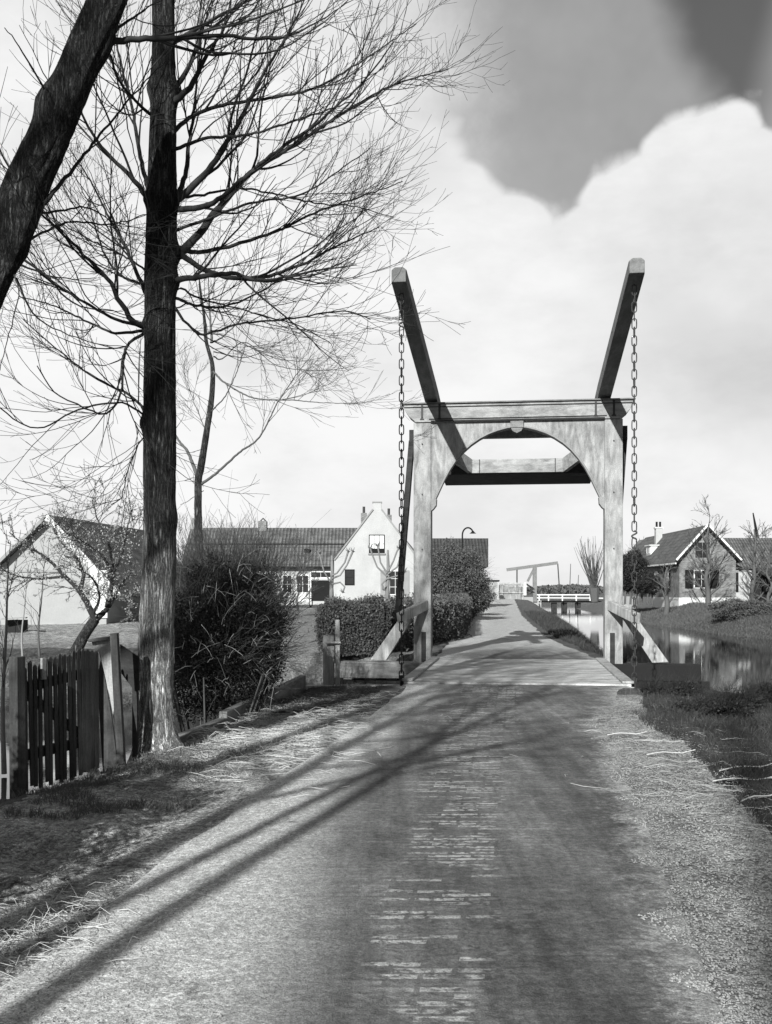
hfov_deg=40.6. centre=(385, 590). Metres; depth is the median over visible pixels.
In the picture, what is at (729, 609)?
brush pile
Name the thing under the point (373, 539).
window
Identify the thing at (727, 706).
weed clump
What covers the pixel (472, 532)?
street lamp
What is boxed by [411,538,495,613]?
road shrub
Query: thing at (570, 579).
pole
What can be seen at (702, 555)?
window
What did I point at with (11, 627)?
chicken coop
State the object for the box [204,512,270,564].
garden tree
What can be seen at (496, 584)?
plank shed
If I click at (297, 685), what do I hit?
wing wall
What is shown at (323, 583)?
door
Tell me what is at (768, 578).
garden tree
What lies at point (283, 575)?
window
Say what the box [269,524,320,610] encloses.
garden tree
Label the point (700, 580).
window
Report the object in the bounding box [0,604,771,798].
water
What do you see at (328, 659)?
wooden post
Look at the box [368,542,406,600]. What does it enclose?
pollard lime
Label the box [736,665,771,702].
weed clump
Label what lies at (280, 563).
garden tree
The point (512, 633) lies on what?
road
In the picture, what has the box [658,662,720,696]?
weed clump
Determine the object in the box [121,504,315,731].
wild bush
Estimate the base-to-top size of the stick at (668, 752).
0.049 m
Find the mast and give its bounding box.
[752,513,758,536]
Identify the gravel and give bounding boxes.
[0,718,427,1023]
[583,713,771,1023]
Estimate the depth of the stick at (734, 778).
8.31 m
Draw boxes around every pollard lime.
[317,547,354,597]
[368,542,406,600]
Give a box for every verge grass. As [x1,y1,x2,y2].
[0,682,382,820]
[634,688,771,826]
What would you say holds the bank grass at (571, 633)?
on the ground at (86, 834)
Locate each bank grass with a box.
[524,609,771,662]
[630,602,771,638]
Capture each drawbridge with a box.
[341,258,700,687]
[506,561,600,607]
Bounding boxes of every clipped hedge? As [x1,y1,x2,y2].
[311,592,394,662]
[360,590,476,651]
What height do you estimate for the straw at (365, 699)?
1.299 m
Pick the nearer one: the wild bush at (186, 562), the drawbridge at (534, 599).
the wild bush at (186, 562)
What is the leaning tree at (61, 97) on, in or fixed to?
on the ground at (86, 834)
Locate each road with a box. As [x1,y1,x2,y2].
[0,683,726,1023]
[437,599,595,659]
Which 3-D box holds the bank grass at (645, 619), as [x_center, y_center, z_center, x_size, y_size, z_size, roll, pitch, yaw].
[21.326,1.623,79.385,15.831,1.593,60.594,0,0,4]
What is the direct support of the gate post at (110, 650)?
on the ground at (86, 834)
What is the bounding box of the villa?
[623,522,771,608]
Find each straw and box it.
[0,875,146,1002]
[121,696,391,798]
[253,685,464,729]
[510,714,771,854]
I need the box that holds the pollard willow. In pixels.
[574,537,602,601]
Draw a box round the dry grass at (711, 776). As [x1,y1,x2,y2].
[616,687,771,876]
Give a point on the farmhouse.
(362, 575)
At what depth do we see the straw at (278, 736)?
10.37 m
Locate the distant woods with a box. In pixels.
[499,581,750,593]
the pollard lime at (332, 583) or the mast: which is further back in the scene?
the mast
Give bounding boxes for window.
[282,575,292,592]
[296,575,308,591]
[310,571,330,577]
[345,569,354,584]
[369,535,384,552]
[389,570,397,594]
[694,542,710,558]
[694,570,708,587]
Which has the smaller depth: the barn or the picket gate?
the picket gate
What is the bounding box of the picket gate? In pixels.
[8,649,98,798]
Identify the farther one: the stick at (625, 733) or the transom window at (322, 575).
the transom window at (322, 575)
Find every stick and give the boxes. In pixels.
[607,731,646,734]
[646,749,694,754]
[712,776,771,781]
[719,763,771,770]
[741,794,771,801]
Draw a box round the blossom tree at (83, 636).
[0,475,142,658]
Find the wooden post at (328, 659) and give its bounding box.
[323,620,340,684]
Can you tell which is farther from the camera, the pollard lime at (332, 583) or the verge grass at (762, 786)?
the pollard lime at (332, 583)
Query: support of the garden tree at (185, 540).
on the ground at (86, 834)
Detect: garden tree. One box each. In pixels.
[128,511,218,594]
[187,509,251,562]
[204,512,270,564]
[255,541,301,600]
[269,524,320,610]
[646,552,678,614]
[680,496,737,604]
[731,519,771,600]
[747,524,771,601]
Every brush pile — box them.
[705,594,761,620]
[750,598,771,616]
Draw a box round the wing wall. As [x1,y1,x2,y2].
[178,675,305,742]
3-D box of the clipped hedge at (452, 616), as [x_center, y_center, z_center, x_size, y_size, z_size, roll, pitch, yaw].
[5.033,0.823,62.547,2.618,1.755,75.746,0,0,7]
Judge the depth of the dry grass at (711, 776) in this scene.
8.60 m
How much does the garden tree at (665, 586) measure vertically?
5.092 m
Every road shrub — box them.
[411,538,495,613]
[470,574,507,614]
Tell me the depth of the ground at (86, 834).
6.87 m
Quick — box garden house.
[0,515,185,624]
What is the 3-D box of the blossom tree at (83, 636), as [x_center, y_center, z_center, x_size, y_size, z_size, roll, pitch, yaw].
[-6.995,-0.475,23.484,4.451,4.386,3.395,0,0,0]
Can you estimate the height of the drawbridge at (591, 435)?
7.878 m
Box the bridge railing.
[537,594,602,600]
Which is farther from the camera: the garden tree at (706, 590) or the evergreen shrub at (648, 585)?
the evergreen shrub at (648, 585)
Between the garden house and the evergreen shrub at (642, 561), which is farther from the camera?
the evergreen shrub at (642, 561)
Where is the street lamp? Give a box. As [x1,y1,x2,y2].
[462,527,475,546]
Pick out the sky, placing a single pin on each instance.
(618, 132)
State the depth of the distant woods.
420.78 m
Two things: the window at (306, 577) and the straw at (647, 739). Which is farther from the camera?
the window at (306, 577)
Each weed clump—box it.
[629,660,670,694]
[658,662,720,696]
[665,673,767,717]
[697,676,770,707]
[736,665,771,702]
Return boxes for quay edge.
[306,685,398,688]
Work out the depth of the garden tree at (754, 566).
78.91 m
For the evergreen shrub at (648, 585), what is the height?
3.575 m
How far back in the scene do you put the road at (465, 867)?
5.03 m
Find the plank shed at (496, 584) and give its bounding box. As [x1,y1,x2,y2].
[487,580,499,599]
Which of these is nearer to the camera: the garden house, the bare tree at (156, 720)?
the bare tree at (156, 720)
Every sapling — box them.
[0,514,37,773]
[11,548,30,655]
[19,534,54,656]
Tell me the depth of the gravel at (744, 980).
5.13 m
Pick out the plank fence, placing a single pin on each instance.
(517, 592)
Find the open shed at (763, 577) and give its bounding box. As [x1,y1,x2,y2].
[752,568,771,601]
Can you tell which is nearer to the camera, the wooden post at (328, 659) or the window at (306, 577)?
the wooden post at (328, 659)
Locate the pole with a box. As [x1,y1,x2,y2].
[569,564,570,600]
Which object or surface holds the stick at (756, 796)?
on the ground at (86, 834)
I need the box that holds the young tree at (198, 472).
[125,217,428,562]
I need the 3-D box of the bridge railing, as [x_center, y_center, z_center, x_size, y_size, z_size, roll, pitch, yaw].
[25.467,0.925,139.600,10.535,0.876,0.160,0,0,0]
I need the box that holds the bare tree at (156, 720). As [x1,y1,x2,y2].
[0,0,508,761]
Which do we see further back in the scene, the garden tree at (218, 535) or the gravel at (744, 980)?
the garden tree at (218, 535)
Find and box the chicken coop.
[0,617,27,632]
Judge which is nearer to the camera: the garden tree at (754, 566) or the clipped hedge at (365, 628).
the clipped hedge at (365, 628)
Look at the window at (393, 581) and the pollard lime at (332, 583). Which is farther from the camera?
the window at (393, 581)
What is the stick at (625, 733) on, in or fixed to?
on the road at (465, 867)
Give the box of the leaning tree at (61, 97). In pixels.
[0,0,412,427]
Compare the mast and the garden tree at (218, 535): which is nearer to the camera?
the garden tree at (218, 535)
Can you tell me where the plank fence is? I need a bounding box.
[499,582,534,599]
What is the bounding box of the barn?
[432,538,487,592]
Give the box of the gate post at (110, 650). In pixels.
[88,633,139,770]
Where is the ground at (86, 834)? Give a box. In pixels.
[0,594,771,1023]
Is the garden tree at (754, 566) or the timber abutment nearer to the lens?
the timber abutment
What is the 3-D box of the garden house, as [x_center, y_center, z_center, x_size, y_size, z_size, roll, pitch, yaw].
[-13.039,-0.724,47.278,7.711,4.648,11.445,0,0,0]
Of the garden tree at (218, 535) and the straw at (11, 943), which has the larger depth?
the garden tree at (218, 535)
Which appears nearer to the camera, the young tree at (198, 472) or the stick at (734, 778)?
the stick at (734, 778)
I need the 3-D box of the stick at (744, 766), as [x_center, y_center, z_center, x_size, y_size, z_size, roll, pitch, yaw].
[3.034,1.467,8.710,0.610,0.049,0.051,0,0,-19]
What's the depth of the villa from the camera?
86.00 m
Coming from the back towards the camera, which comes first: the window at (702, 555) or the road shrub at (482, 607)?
the window at (702, 555)
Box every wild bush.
[113,475,339,704]
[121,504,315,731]
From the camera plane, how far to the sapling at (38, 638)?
23.48 m
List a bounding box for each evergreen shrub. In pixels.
[623,544,652,604]
[637,563,661,604]
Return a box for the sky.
[0,0,771,586]
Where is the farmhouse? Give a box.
[181,501,413,605]
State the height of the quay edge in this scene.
1.120 m
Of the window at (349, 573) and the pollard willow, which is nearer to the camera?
the window at (349, 573)
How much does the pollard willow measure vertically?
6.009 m
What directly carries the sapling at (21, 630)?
on the ground at (86, 834)
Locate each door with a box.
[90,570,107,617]
[310,578,329,600]
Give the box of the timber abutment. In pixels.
[334,677,709,689]
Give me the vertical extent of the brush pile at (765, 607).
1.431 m
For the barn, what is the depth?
79.82 m
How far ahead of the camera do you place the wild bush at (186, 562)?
17.29 m
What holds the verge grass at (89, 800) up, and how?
on the ground at (86, 834)

